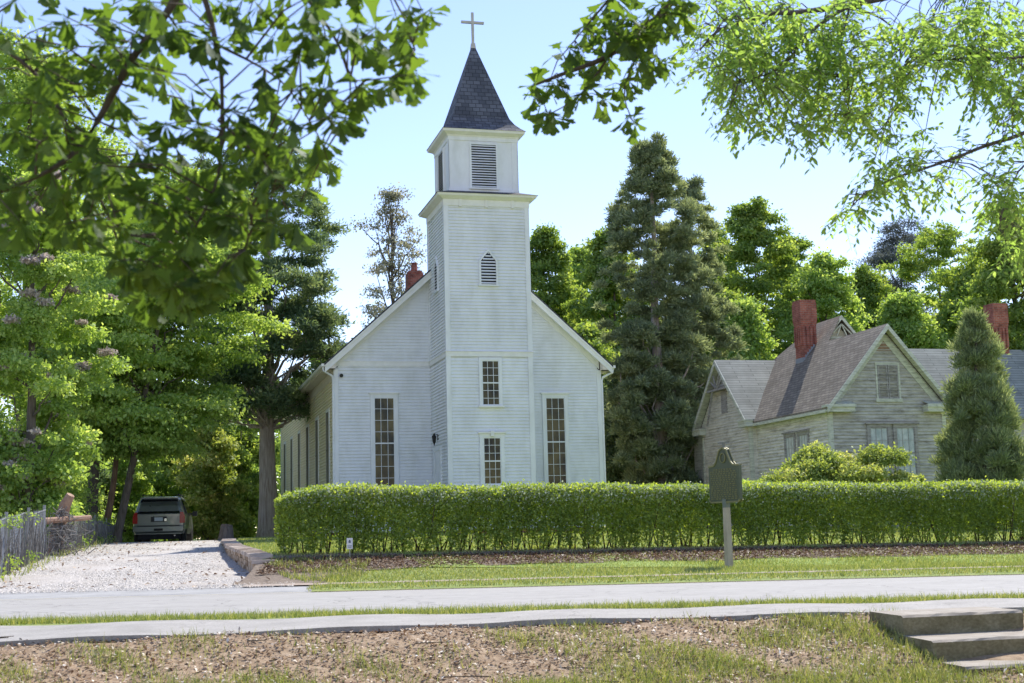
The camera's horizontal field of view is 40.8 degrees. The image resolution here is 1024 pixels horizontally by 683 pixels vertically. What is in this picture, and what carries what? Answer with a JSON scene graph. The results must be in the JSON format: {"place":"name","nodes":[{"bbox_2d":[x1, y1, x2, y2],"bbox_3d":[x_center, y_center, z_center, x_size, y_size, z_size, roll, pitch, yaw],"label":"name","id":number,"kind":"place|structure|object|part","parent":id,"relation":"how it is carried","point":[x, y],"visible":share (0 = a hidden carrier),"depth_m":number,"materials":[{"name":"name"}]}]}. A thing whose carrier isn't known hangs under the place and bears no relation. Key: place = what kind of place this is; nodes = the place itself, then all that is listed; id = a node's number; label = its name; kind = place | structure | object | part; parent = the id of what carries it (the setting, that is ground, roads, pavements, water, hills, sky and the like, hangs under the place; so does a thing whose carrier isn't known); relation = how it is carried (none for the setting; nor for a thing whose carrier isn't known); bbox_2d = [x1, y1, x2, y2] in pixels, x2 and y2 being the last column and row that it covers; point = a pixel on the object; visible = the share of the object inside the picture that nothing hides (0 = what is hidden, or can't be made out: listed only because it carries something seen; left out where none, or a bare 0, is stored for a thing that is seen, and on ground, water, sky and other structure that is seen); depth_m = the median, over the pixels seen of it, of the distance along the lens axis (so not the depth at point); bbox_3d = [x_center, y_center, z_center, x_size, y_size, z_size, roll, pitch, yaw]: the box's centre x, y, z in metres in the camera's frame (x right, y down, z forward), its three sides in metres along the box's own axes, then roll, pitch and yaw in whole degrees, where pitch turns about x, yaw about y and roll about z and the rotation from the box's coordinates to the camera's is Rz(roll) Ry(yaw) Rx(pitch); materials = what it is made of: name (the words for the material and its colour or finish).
{"place":"outdoors","nodes":[
{"label":"outdoors","id":0,"kind":"place"},
{"bbox_2d":[0,540,293,593],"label":"driveway","id":1,"kind":"structure","parent":0,"point":[95,567],"depth_m":28.26,"materials":[{"name":"grey gravel"}]},
{"bbox_2d":[0,539,118,581],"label":"grass","id":2,"kind":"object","parent":1,"relation":"on","point":[48,560],"visible":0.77,"depth_m":30.87,"materials":[{"name":"green plant"}]},
{"bbox_2d":[132,494,196,541],"bbox_3d":[-14.178,7.284,56.238,2.500,2.000,5.226,0,-8,-9],"label":"parked suv","id":3,"kind":"object","parent":1,"relation":"on","point":[166,517],"visible":0.91,"depth_m":53.89,"materials":[{"name":"grey paint"}]},
{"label":"rear window","id":4,"kind":"part","parent":3,"relation":"part of","materials":[{"name":"black glass"}]},
{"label":"side window","id":5,"kind":"part","parent":3,"relation":"part of","materials":[{"name":"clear glass"}]},
{"bbox_2d":[232,563,365,584],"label":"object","id":6,"kind":"structure","parent":0,"point":[252,577],"depth_m":23.81,"materials":[{"name":"brown soil"}]},
{"bbox_2d":[269,554,368,582],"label":"bank grass","id":7,"kind":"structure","parent":6,"relation":"on","point":[301,577],"depth_m":24.37,"materials":[{"name":"green plant"}]},
{"bbox_2d":[0,609,1023,682],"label":"yard","id":8,"kind":"structure","parent":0,"point":[500,658],"depth_m":11.52,"materials":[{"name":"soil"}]},
{"bbox_2d":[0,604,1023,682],"bbox_3d":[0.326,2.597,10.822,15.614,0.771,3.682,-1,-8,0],"label":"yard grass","id":9,"kind":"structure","parent":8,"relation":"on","point":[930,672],"depth_m":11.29,"materials":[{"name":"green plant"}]},
{"bbox_2d":[0,633,1023,682],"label":"fallen twigs","id":10,"kind":"object","parent":8,"relation":"on","point":[517,654],"visible":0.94,"depth_m":11.46,"materials":[{"name":"brown wood"}]},
{"bbox_2d":[869,607,1023,674],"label":"concrete steps","id":11,"kind":"structure","parent":8,"relation":"on","point":[953,634],"depth_m":11.89,"materials":[{"name":"grey concrete"}]},
{"bbox_2d":[0,574,1023,619],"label":"road","id":12,"kind":"structure","parent":0,"point":[504,596],"depth_m":17.32,"materials":[{"name":"grey asphalt"}]},
{"bbox_2d":[7,574,1018,599],"bbox_3d":[-9.154,3.995,21.144,41.500,0.002,0.080,-1,-8,0],"label":"edge line","id":13,"kind":"object","parent":12,"relation":"on","point":[494,587],"visible":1,"depth_m":21.14,"materials":[{"name":"white paint"}]},
{"bbox_2d":[0,598,1023,645],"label":"sidewalk","id":14,"kind":"structure","parent":0,"point":[42,634],"depth_m":13.01,"materials":[{"name":"concrete"}]},
{"bbox_2d":[0,589,1023,624],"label":"grass strip","id":15,"kind":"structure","parent":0,"point":[65,619],"depth_m":14.29,"materials":[{"name":"green plant"}]},
{"bbox_2d":[0,0,1023,538],"label":"sky","id":16,"kind":"structure","parent":0,"point":[574,173],"materials":[{"name":"blue"}]},
{"bbox_2d":[7,539,1023,632],"bbox_3d":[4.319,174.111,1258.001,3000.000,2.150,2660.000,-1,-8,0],"label":"ground","id":17,"kind":"structure","parent":0,"point":[657,583],"depth_m":21.96,"materials":[{"name":"green plant"}]},
{"bbox_2d":[0,251,87,493],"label":"deciduous tree","id":18,"kind":"object","parent":17,"relation":"on","point":[44,350],"visible":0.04,"depth_m":52.59,"materials":[{"name":"green plant"}]},
{"bbox_2d":[0,405,124,539],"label":"undergrowth","id":19,"kind":"object","parent":17,"relation":"on","point":[82,495],"visible":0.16,"depth_m":46.93,"materials":[{"name":"green plant"}]},
{"bbox_2d":[0,505,127,578],"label":"picket fence","id":20,"kind":"object","parent":17,"relation":"on","point":[20,551],"visible":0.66,"depth_m":31.20,"materials":[{"name":"grey wood"}]},
{"bbox_2d":[0,169,132,543],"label":"flowering tree","id":21,"kind":"object","parent":17,"relation":"on","point":[50,268],"visible":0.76,"depth_m":39.98,"materials":[{"name":"green plant"}]},
{"bbox_2d":[37,493,96,556],"bbox_3d":[-11.677,4.844,35.703,1.885,1.878,2.637,2,-9,-24],"label":"brush heap","id":22,"kind":"object","parent":17,"relation":"on","point":[59,531],"visible":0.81,"depth_m":35.92,"materials":[{"name":"brown wood"}]},
{"bbox_2d":[0,25,145,426],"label":"deciduous tree","id":23,"kind":"object","parent":17,"relation":"on","point":[18,77],"visible":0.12,"depth_m":62.96,"materials":[{"name":"green plant"}]},
{"bbox_2d":[35,446,118,526],"bbox_3d":[-20.985,6.122,65.640,3.640,8.195,4.403,4,-9,-33],"label":"shrubby tree","id":24,"kind":"object","parent":17,"relation":"on","point":[104,478],"visible":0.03,"depth_m":64.93,"materials":[{"name":"green plant"}]},
{"bbox_2d":[35,286,145,531],"bbox_3d":[-15.493,2.657,51.160,5.522,10.381,5.117,-1,-8,0],"label":"deciduous tree","id":25,"kind":"object","parent":17,"relation":"on","point":[94,480],"visible":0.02,"depth_m":50.64,"materials":[{"name":"green plant"}]},
{"bbox_2d":[71,332,183,520],"bbox_3d":[-14.552,3.679,51.519,3.897,8.446,3.886,3,-9,-28],"label":"deciduous tree","id":26,"kind":"object","parent":17,"relation":"on","point":[110,503],"visible":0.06,"depth_m":51.24,"materials":[{"name":"green plant"}]},
{"bbox_2d":[88,455,174,541],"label":"shrubby tree","id":27,"kind":"object","parent":17,"relation":"on","point":[139,488],"visible":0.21,"depth_m":66.94,"materials":[{"name":"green plant"}]},
{"bbox_2d":[96,173,168,520],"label":"deciduous tree","id":28,"kind":"object","parent":17,"relation":"on","point":[105,199],"visible":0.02,"depth_m":107.67,"materials":[{"name":"green plant"}]},
{"bbox_2d":[109,403,198,540],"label":"shrubby tree","id":29,"kind":"object","parent":17,"relation":"on","point":[161,479],"visible":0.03,"depth_m":74.15,"materials":[{"name":"green plant"}]},
{"bbox_2d":[36,155,301,542],"bbox_3d":[-12.817,0.449,50.134,9.034,14.356,9.767,-5,-9,27],"label":"elm tree","id":30,"kind":"object","parent":17,"relation":"on","point":[161,429],"visible":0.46,"depth_m":49.65,"materials":[{"name":"green plant"}]},
{"bbox_2d":[99,434,282,541],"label":"undergrowth","id":31,"kind":"object","parent":17,"relation":"on","point":[170,491],"visible":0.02,"depth_m":75.20,"materials":[{"name":"green plant"}]},
{"bbox_2d":[0,585,401,599],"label":"road apron","id":32,"kind":"object","parent":17,"relation":"on","point":[162,592],"visible":0.73,"depth_m":21.84,"materials":[{"name":"concrete"}]},
{"bbox_2d":[0,539,269,588],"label":"fallen leaves","id":33,"kind":"object","parent":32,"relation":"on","point":[206,574],"visible":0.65,"depth_m":28.50,"materials":[{"name":"brown plant"}]},
{"bbox_2d":[165,423,251,539],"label":"shrubby tree","id":34,"kind":"object","parent":17,"relation":"on","point":[206,483],"visible":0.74,"depth_m":65.01,"materials":[{"name":"green plant"}]},
{"bbox_2d":[156,260,276,471],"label":"deciduous tree","id":35,"kind":"object","parent":17,"relation":"on","point":[234,331],"visible":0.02,"depth_m":102.60,"materials":[{"name":"green plant"}]},
{"bbox_2d":[0,0,450,328],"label":"water oak","id":36,"kind":"object","parent":17,"relation":"on","point":[192,274],"visible":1,"depth_m":4.76,"materials":[{"name":"green plant"}]},
{"bbox_2d":[218,524,233,539],"bbox_3d":[-9.769,6.577,47.082,0.707,0.683,0.706,-1,-8,0],"label":"tree stump","id":37,"kind":"object","parent":17,"relation":"on","point":[226,530],"visible":0.63,"depth_m":46.91,"materials":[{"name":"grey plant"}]},
{"bbox_2d":[221,538,274,572],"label":"stone retaining wall","id":38,"kind":"structure","parent":17,"relation":"on","point":[247,558],"depth_m":27.90,"materials":[{"name":"grey stone"}]},
{"bbox_2d":[219,409,280,537],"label":"shrubby tree","id":39,"kind":"object","parent":17,"relation":"on","point":[244,435],"visible":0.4,"depth_m":72.94,"materials":[{"name":"green plant"}]},
{"bbox_2d":[275,356,325,432],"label":"deciduous tree","id":40,"kind":"object","parent":17,"relation":"on","point":[277,430],"visible":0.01,"depth_m":91.53,"materials":[{"name":"green plant"}]},
{"bbox_2d":[345,182,426,338],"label":"sparse tree","id":41,"kind":"object","parent":17,"relation":"on","point":[389,197],"visible":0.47,"depth_m":83.47,"materials":[{"name":"green plant"}]},
{"bbox_2d":[274,12,615,535],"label":"church","id":42,"kind":"structure","parent":17,"relation":"on","point":[469,356],"depth_m":49.48,"materials":[{"name":"white paint"}]},
{"bbox_2d":[284,441,286,492],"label":"window","id":43,"kind":"structure","parent":42,"relation":"in","point":[285,475],"depth_m":67.66,"materials":[{"name":"white paint"}]},
{"bbox_2d":[290,436,292,492],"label":"window","id":44,"kind":"structure","parent":42,"relation":"in","point":[291,438],"depth_m":64.66,"materials":[{"name":"white paint"}]},
{"bbox_2d":[298,430,300,488],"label":"window","id":45,"kind":"structure","parent":42,"relation":"in","point":[299,435],"depth_m":61.00,"materials":[{"name":"grey glass"}]},
{"bbox_2d":[306,423,309,486],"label":"window","id":46,"kind":"structure","parent":42,"relation":"in","point":[307,426],"depth_m":57.79,"materials":[{"name":"black glass"}]},
{"bbox_2d":[315,416,318,485],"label":"window","id":47,"kind":"structure","parent":42,"relation":"in","point":[317,418],"depth_m":54.32,"materials":[{"name":"grey glass"}]},
{"bbox_2d":[326,408,330,483],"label":"window","id":48,"kind":"structure","parent":42,"relation":"in","point":[328,410],"depth_m":50.89,"materials":[{"name":"grey glass"}]},
{"bbox_2d":[368,392,399,486],"bbox_3d":[-4.587,3.606,49.637,1.120,3.560,0.132,1,-8,-14],"label":"window","id":49,"kind":"structure","parent":42,"relation":"in","point":[383,405],"depth_m":49.67,"materials":[{"name":"white paint"}]},
{"bbox_2d":[433,446,442,511],"bbox_3d":[-2.613,5.085,48.743,0.070,2.670,1.240,1,-8,-14],"label":"door","id":50,"kind":"structure","parent":42,"relation":"in","point":[437,458],"depth_m":48.83,"materials":[{"name":"white paint"}]},
{"bbox_2d":[478,357,503,407],"bbox_3d":[-0.737,1.419,47.834,0.900,1.750,0.122,1,-8,-14],"label":"window","id":51,"kind":"structure","parent":42,"relation":"in","point":[490,368],"depth_m":47.85,"materials":[{"name":"white paint"}]},
{"bbox_2d":[478,431,506,485],"bbox_3d":[-0.667,4.037,47.462,1.000,1.920,0.147,1,-8,-14],"label":"window","id":52,"kind":"structure","parent":42,"relation":"in","point":[492,444],"depth_m":47.49,"materials":[{"name":"white paint"}]},
{"bbox_2d":[540,392,570,484],"bbox_3d":[1.650,3.673,51.240,1.120,3.560,0.132,1,-8,-14],"label":"window","id":53,"kind":"structure","parent":42,"relation":"in","point":[555,416],"depth_m":51.28,"materials":[{"name":"white paint"}]},
{"bbox_2d":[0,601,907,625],"bbox_3d":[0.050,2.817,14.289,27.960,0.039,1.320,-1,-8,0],"label":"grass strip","id":54,"kind":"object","parent":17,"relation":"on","point":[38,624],"depth_m":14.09,"materials":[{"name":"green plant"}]},
{"bbox_2d":[0,308,1014,526],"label":"woods","id":55,"kind":"object","parent":17,"relation":"on","point":[14,417],"depth_m":117.06,"materials":[{"name":"green plant"}]},
{"bbox_2d":[530,219,590,323],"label":"deciduous tree","id":56,"kind":"object","parent":17,"relation":"on","point":[545,243],"visible":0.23,"depth_m":88.68,"materials":[{"name":"green plant"}]},
{"bbox_2d":[551,244,591,319],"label":"deciduous tree","id":57,"kind":"object","parent":17,"relation":"on","point":[579,254],"visible":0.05,"depth_m":100.95,"materials":[{"name":"green plant"}]},
{"bbox_2d":[572,319,621,360],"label":"deciduous tree","id":58,"kind":"object","parent":17,"relation":"on","point":[587,331],"visible":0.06,"depth_m":73.97,"materials":[{"name":"green plant"}]},
{"bbox_2d":[588,337,619,527],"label":"deciduous tree","id":59,"kind":"object","parent":17,"relation":"on","point":[599,347],"depth_m":69.92,"materials":[{"name":"green plant"}]},
{"bbox_2d":[589,311,620,528],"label":"deciduous tree","id":60,"kind":"object","parent":17,"relation":"on","point":[601,317],"visible":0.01,"depth_m":92.39,"materials":[{"name":"green plant"}]},
{"bbox_2d":[518,0,700,144],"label":"water oak","id":61,"kind":"object","parent":17,"relation":"on","point":[627,44],"visible":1,"depth_m":6.68,"materials":[{"name":"green plant"}]},
{"bbox_2d":[560,224,661,369],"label":"deciduous tree","id":62,"kind":"object","parent":17,"relation":"on","point":[595,260],"visible":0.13,"depth_m":84.57,"materials":[{"name":"green plant"}]},
{"bbox_2d":[601,373,644,523],"bbox_3d":[5.486,5.103,66.020,5.497,8.426,4.833,5,-10,-40],"label":"deciduous tree","id":63,"kind":"object","parent":17,"relation":"on","point":[613,474],"visible":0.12,"depth_m":64.78,"materials":[{"name":"green plant"}]},
{"bbox_2d":[241,566,1023,586],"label":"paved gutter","id":64,"kind":"object","parent":17,"relation":"on","point":[568,577],"visible":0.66,"depth_m":22.66,"materials":[{"name":"grey concrete"}]},
{"bbox_2d":[591,131,719,528],"bbox_3d":[6.735,-0.478,63.822,6.180,18.832,6.291,-1,-8,0],"label":"cedar tree","id":65,"kind":"object","parent":17,"relation":"on","point":[659,419],"visible":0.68,"depth_m":62.82,"materials":[{"name":"green plant"}]},
{"bbox_2d":[646,173,750,471],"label":"cedar tree","id":66,"kind":"object","parent":17,"relation":"on","point":[711,318],"visible":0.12,"depth_m":66.16,"materials":[{"name":"green plant"}]},
{"bbox_2d":[688,227,759,320],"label":"deciduous tree","id":67,"kind":"object","parent":17,"relation":"on","point":[723,236],"visible":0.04,"depth_m":99.26,"materials":[{"name":"green plant"}]},
{"bbox_2d":[708,441,743,566],"bbox_3d":[3.911,3.126,25.095,0.124,2.591,0.888,3,-9,-30],"label":"historical marker","id":68,"kind":"object","parent":17,"relation":"on","point":[725,479],"visible":1,"depth_m":25.06,"materials":[{"name":"green metal"}]},
{"bbox_2d":[696,287,762,359],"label":"deciduous tree","id":69,"kind":"object","parent":17,"relation":"on","point":[733,295],"visible":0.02,"depth_m":80.19,"materials":[{"name":"green plant"}]},
{"bbox_2d":[708,293,779,359],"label":"deciduous tree","id":70,"kind":"object","parent":17,"relation":"on","point":[749,321],"visible":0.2,"depth_m":78.09,"materials":[{"name":"green plant"}]},
{"bbox_2d":[698,195,801,359],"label":"deciduous tree","id":71,"kind":"object","parent":17,"relation":"on","point":[745,224],"visible":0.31,"depth_m":90.84,"materials":[{"name":"green plant"}]},
{"bbox_2d":[761,232,814,351],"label":"deciduous tree","id":72,"kind":"object","parent":17,"relation":"on","point":[803,244],"visible":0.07,"depth_m":100.52,"materials":[{"name":"green plant"}]},
{"bbox_2d":[770,246,876,355],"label":"deciduous tree","id":73,"kind":"object","parent":17,"relation":"on","point":[824,286],"visible":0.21,"depth_m":86.33,"materials":[{"name":"green plant"}]},
{"bbox_2d":[662,0,1023,291],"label":"elm tree","id":74,"kind":"object","parent":17,"relation":"on","point":[825,67],"visible":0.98,"depth_m":9.33,"materials":[{"name":"green plant"}]},
{"bbox_2d":[759,439,930,531],"bbox_3d":[10.283,4.524,42.829,5.404,3.068,3.418,-1,-8,0],"label":"leafy bush","id":75,"kind":"object","parent":17,"relation":"on","point":[816,462],"visible":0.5,"depth_m":42.16,"materials":[{"name":"green plant"}]},
{"bbox_2d":[686,300,1023,526],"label":"old house","id":76,"kind":"structure","parent":17,"relation":"on","point":[838,383],"depth_m":53.58,"materials":[{"name":"grey wood"}]},
{"bbox_2d":[781,431,796,462],"bbox_3d":[10.694,4.535,52.967,0.132,2.080,1.040,1,-8,-14],"label":"window","id":77,"kind":"structure","parent":76,"relation":"in","point":[789,437],"depth_m":53.10,"materials":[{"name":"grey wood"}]},
{"bbox_2d":[794,429,809,450],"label":"window","id":78,"kind":"structure","parent":76,"relation":"in","point":[802,435],"depth_m":51.97,"materials":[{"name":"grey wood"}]},
{"bbox_2d":[865,423,893,480],"bbox_3d":[13.442,4.025,50.280,1.080,2.120,0.132,1,-8,-14],"label":"window","id":79,"kind":"structure","parent":76,"relation":"in","point":[876,432],"depth_m":50.38,"materials":[{"name":"grey wood"}]},
{"bbox_2d":[875,362,902,401],"bbox_3d":[13.867,1.495,50.788,1.090,1.470,0.090,1,-8,-14],"label":"attic window","id":80,"kind":"structure","parent":76,"relation":"in","point":[893,394],"depth_m":50.79,"materials":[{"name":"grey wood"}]},
{"bbox_2d":[892,422,919,474],"bbox_3d":[14.488,4.036,50.549,1.100,2.120,0.132,1,-8,-14],"label":"window","id":81,"kind":"structure","parent":76,"relation":"in","point":[904,434],"depth_m":50.62,"materials":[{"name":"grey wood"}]},
{"bbox_2d":[839,262,900,338],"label":"deciduous tree","id":82,"kind":"object","parent":17,"relation":"on","point":[872,290],"visible":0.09,"depth_m":96.57,"materials":[{"name":"green plant"}]},
{"bbox_2d":[852,213,938,320],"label":"pine tree","id":83,"kind":"object","parent":17,"relation":"on","point":[886,254],"visible":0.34,"depth_m":113.36,"materials":[{"name":"green plant"}]},
{"bbox_2d":[868,288,950,348],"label":"deciduous tree","id":84,"kind":"object","parent":17,"relation":"on","point":[905,318],"visible":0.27,"depth_m":77.81,"materials":[{"name":"green plant"}]},
{"bbox_2d":[870,219,978,333],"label":"deciduous tree","id":85,"kind":"object","parent":17,"relation":"on","point":[912,264],"visible":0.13,"depth_m":100.76,"materials":[{"name":"green plant"}]},
{"bbox_2d":[924,247,1009,343],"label":"deciduous tree","id":86,"kind":"object","parent":17,"relation":"on","point":[955,285],"visible":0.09,"depth_m":80.39,"materials":[{"name":"green plant"}]},
{"bbox_2d":[947,202,1023,350],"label":"deciduous tree","id":87,"kind":"object","parent":17,"relation":"on","point":[995,286],"visible":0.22,"depth_m":62.17,"materials":[{"name":"green plant"}]},
{"bbox_2d":[236,526,1023,567],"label":"lawn","id":88,"kind":"structure","parent":0,"point":[625,562],"depth_m":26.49,"materials":[{"name":"green plant"}]},
{"bbox_2d":[184,127,355,536],"bbox_3d":[-10.323,-0.342,58.540,7.786,17.990,9.355,2,-9,-26],"label":"cedar tree","id":89,"kind":"object","parent":88,"relation":"on","point":[271,393],"visible":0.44,"depth_m":57.27,"materials":[{"name":"green plant"}]},
{"bbox_2d":[255,540,1023,574],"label":"mulch bed","id":90,"kind":"object","parent":88,"relation":"on","point":[491,563],"visible":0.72,"depth_m":26.67,"materials":[{"name":"brown wood"}]},
{"bbox_2d":[347,538,352,555],"bbox_3d":[-3.017,3.916,25.621,0.110,0.518,0.029,0,-8,-7],"label":"garden sign","id":91,"kind":"object","parent":90,"relation":"on","point":[349,543],"visible":0.94,"depth_m":25.63,"materials":[{"name":"white metal"}]},
{"bbox_2d":[273,476,1023,553],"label":"hedge","id":92,"kind":"object","parent":90,"relation":"on","point":[880,503],"visible":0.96,"depth_m":27.94,"materials":[{"name":"green plant"}]},
{"bbox_2d":[734,478,760,532],"bbox_3d":[7.508,5.237,43.682,1.984,1.903,1.548,-1,-8,0],"label":"shrub","id":93,"kind":"object","parent":88,"relation":"on","point":[743,480],"visible":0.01,"depth_m":43.71,"materials":[{"name":"green plant"}]},
{"bbox_2d":[921,305,1023,529],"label":"juniper tree","id":94,"kind":"object","parent":88,"relation":"on","point":[997,453],"visible":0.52,"depth_m":44.56,"materials":[{"name":"green plant"}]},
{"bbox_2d":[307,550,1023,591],"bbox_3d":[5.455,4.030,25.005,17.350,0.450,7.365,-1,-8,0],"label":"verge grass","id":95,"kind":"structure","parent":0,"point":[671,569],"depth_m":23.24,"materials":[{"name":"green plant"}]}
]}

